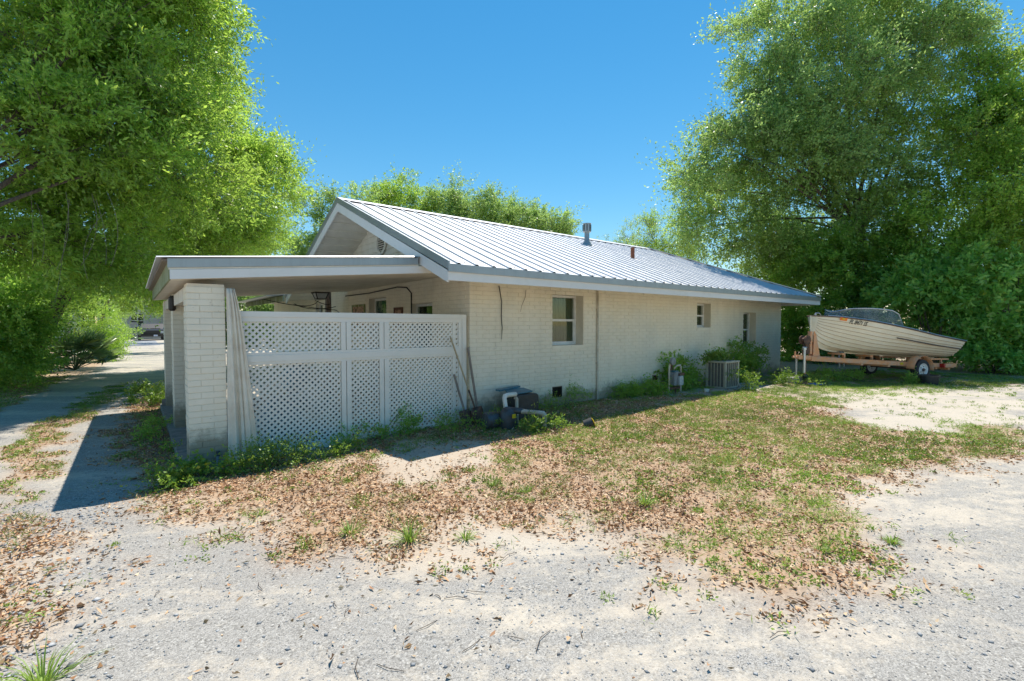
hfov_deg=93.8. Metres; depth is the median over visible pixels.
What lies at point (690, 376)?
climbing vine
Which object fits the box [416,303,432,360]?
window
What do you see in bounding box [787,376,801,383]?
concrete block
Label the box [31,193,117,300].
hanging vines
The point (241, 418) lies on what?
leaning wooden boards
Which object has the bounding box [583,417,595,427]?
garden pot
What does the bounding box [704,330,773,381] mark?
shrub
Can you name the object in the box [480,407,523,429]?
water pump
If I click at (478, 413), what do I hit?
shovel
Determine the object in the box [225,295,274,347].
drive shrub
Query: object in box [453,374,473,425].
shovel
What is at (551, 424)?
weed clump
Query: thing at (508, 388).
teal board
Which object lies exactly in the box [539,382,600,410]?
weed clump
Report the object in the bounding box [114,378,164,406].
weed clump
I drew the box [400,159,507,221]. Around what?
background tree
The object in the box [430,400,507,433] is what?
weed clump
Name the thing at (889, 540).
grass tuft
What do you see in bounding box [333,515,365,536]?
grass tuft
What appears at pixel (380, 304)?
door
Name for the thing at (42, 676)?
grass tuft
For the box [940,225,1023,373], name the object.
broadleaf shrub
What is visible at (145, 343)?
road
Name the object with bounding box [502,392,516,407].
inlet pipe
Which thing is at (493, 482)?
grass tuft
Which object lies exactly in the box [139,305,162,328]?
background tree
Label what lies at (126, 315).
drive shrub
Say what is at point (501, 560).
twig litter
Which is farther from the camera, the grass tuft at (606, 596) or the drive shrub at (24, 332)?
the drive shrub at (24, 332)
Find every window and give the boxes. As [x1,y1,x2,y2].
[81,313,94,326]
[131,314,142,326]
[319,304,322,344]
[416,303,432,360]
[552,295,583,349]
[697,304,710,330]
[743,312,755,349]
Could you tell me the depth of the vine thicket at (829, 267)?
17.08 m
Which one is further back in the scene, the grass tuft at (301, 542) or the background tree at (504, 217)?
the background tree at (504, 217)
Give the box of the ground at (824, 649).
[0,327,1023,680]
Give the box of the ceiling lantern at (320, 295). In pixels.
[311,291,329,299]
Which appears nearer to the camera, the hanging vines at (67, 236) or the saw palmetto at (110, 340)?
the hanging vines at (67, 236)
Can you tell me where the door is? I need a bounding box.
[375,298,386,391]
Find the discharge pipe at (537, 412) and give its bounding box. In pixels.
[521,409,546,426]
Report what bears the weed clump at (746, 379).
on the ground at (824, 649)
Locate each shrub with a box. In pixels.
[0,240,139,386]
[0,253,92,393]
[6,279,139,325]
[62,291,146,362]
[89,295,142,344]
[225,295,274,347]
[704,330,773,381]
[860,224,1008,369]
[937,317,1023,375]
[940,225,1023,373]
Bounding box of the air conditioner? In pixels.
[704,360,741,389]
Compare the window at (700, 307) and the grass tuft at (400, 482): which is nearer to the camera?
the grass tuft at (400, 482)
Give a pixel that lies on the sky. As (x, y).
(554, 100)
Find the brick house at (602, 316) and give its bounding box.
[146,197,820,467]
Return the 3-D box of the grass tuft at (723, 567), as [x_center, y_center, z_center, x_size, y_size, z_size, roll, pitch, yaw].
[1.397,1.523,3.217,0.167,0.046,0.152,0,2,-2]
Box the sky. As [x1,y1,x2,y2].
[0,0,1023,322]
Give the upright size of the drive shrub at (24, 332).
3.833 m
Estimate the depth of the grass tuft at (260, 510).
4.35 m
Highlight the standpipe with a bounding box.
[514,396,517,415]
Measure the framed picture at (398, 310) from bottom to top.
0.420 m
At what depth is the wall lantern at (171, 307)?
7.44 m
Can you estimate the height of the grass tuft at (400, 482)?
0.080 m
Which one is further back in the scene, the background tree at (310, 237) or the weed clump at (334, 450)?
the background tree at (310, 237)
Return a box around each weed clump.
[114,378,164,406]
[119,447,209,496]
[128,410,182,455]
[160,444,264,488]
[221,428,333,472]
[310,429,373,460]
[326,401,429,445]
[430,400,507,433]
[515,402,574,434]
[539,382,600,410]
[606,376,647,398]
[638,373,678,396]
[725,366,763,391]
[765,367,831,385]
[811,363,931,383]
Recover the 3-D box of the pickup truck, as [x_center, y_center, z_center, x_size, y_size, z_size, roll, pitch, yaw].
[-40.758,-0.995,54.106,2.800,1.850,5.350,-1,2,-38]
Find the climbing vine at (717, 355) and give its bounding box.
[697,346,731,365]
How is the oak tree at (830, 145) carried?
on the ground at (824, 649)
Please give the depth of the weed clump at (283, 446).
5.72 m
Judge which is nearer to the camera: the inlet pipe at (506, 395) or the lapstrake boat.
the inlet pipe at (506, 395)
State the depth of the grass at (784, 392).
6.08 m
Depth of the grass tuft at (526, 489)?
4.75 m
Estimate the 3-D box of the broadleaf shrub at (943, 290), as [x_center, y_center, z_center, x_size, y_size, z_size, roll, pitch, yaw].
[13.642,-1.307,15.139,4.678,4.527,3.292,0,2,-5]
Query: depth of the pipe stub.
5.71 m
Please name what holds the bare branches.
hanging from the brick house at (602, 316)
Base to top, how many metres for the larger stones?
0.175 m
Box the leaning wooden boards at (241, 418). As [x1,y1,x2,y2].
[226,288,258,463]
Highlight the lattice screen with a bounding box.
[226,311,466,457]
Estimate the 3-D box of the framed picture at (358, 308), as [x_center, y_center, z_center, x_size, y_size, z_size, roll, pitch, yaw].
[-3.803,-0.584,11.861,0.030,0.600,0.850,-1,2,-38]
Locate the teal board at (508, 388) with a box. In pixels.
[496,385,519,391]
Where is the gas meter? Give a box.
[668,357,684,394]
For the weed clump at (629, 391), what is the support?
on the ground at (824, 649)
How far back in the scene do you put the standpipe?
7.76 m
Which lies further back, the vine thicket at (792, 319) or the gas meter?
the vine thicket at (792, 319)
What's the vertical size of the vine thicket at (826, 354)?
4.567 m
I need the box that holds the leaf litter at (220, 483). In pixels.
[0,385,1023,680]
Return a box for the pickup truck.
[135,323,163,339]
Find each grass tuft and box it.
[0,630,116,680]
[247,507,269,515]
[296,535,314,547]
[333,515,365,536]
[382,514,436,546]
[392,477,405,486]
[451,529,478,542]
[485,477,499,486]
[516,485,532,492]
[599,590,614,603]
[627,491,661,506]
[708,561,731,573]
[811,541,833,557]
[877,532,901,544]
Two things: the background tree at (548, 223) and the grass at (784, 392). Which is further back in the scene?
the background tree at (548, 223)
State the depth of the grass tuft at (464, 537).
3.74 m
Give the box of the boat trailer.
[792,331,956,378]
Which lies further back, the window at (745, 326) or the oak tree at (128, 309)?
the oak tree at (128, 309)
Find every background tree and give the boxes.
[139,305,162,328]
[265,175,385,255]
[344,163,445,213]
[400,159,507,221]
[468,186,548,228]
[505,192,587,235]
[593,214,644,245]
[618,197,710,261]
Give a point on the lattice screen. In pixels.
(384, 353)
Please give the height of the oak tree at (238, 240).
11.360 m
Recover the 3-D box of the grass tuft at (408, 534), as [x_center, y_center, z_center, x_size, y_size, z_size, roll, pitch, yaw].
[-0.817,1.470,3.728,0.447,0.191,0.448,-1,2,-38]
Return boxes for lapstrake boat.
[807,308,966,357]
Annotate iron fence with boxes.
[55,322,160,339]
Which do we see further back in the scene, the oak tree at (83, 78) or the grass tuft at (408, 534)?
the oak tree at (83, 78)
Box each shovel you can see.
[450,337,482,423]
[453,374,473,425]
[467,347,482,411]
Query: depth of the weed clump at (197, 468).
5.35 m
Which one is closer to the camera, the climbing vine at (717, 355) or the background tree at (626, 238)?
the climbing vine at (717, 355)
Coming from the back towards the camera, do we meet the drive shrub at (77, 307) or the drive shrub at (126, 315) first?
the drive shrub at (126, 315)
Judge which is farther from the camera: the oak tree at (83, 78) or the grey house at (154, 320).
the grey house at (154, 320)
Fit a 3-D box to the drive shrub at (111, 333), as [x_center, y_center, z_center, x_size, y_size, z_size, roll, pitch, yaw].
[-19.945,-0.928,23.024,4.011,3.933,3.178,1,2,15]
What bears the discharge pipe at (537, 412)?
attached to the water pump
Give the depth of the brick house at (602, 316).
9.25 m
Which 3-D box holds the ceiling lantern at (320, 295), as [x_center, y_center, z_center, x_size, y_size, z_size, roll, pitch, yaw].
[-3.905,-0.912,9.761,0.288,0.148,0.288,-1,2,-38]
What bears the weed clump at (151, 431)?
on the ground at (824, 649)
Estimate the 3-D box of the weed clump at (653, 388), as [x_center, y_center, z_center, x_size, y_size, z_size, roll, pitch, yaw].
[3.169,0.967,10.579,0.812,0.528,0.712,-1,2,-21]
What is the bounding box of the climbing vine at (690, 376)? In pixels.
[653,349,708,390]
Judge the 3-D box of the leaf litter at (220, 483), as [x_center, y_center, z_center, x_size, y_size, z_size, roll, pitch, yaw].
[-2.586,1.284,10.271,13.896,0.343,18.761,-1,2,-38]
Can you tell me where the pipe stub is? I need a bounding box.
[216,451,219,465]
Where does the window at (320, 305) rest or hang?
in the brick house at (602, 316)
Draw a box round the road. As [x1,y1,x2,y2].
[121,341,159,345]
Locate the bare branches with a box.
[264,297,337,311]
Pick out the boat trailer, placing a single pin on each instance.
(919, 364)
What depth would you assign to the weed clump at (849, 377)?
12.35 m
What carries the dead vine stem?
attached to the brick house at (602, 316)
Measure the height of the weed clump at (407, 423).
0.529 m
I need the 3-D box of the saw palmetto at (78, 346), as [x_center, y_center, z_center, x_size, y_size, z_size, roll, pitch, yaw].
[-14.281,0.287,15.571,2.524,1.367,2.560,-1,2,-38]
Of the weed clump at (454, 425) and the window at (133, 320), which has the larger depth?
the window at (133, 320)
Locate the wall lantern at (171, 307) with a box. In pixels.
[168,295,175,310]
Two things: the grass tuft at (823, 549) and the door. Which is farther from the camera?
the door
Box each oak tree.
[0,0,284,323]
[10,50,337,379]
[90,293,162,326]
[244,193,296,255]
[634,0,1023,292]
[808,14,1023,313]
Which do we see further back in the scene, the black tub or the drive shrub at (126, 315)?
the drive shrub at (126, 315)
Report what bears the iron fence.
on the ground at (824, 649)
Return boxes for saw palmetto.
[40,329,122,370]
[54,326,122,364]
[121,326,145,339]
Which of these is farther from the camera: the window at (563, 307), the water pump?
the window at (563, 307)
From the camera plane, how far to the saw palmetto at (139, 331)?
48.20 m
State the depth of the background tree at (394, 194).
27.38 m
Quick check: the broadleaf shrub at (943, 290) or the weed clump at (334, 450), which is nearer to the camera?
the weed clump at (334, 450)
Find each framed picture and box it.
[352,304,365,327]
[393,307,402,326]
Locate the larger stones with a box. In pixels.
[10,494,988,680]
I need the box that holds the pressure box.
[504,388,538,419]
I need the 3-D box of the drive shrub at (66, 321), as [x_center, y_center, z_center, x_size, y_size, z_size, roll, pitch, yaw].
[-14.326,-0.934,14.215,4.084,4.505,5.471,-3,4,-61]
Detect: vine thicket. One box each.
[751,257,863,361]
[767,214,954,354]
[798,297,1019,365]
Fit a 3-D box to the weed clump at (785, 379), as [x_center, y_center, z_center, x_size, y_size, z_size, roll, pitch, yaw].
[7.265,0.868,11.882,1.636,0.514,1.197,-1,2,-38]
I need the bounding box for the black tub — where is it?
[918,373,940,384]
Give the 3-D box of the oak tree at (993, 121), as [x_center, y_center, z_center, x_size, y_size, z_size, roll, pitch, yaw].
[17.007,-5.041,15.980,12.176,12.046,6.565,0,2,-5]
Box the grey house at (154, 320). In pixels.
[43,289,162,332]
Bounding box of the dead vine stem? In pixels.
[499,286,502,338]
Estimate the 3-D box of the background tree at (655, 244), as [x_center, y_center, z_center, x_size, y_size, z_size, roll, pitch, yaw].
[7.230,-3.195,23.248,5.255,7.824,4.139,0,2,14]
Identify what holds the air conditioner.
on the ground at (824, 649)
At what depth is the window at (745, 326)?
14.42 m
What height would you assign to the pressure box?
0.541 m
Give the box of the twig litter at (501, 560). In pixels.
[144,434,899,677]
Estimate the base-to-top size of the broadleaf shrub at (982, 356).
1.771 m
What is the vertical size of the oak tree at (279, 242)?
9.957 m
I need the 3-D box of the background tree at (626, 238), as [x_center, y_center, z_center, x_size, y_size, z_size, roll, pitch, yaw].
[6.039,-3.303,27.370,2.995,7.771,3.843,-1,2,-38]
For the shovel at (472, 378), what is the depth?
7.89 m
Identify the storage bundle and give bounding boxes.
[257,363,339,440]
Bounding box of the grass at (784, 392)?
[0,368,1023,680]
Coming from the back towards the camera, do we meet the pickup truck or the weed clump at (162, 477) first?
the pickup truck
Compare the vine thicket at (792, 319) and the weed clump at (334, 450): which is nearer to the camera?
the weed clump at (334, 450)
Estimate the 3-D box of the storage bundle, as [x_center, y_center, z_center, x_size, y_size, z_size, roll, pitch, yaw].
[-3.071,0.871,6.899,1.156,1.072,0.732,-1,2,-38]
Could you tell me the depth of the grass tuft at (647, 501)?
4.33 m
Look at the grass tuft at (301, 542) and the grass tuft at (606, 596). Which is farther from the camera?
the grass tuft at (301, 542)

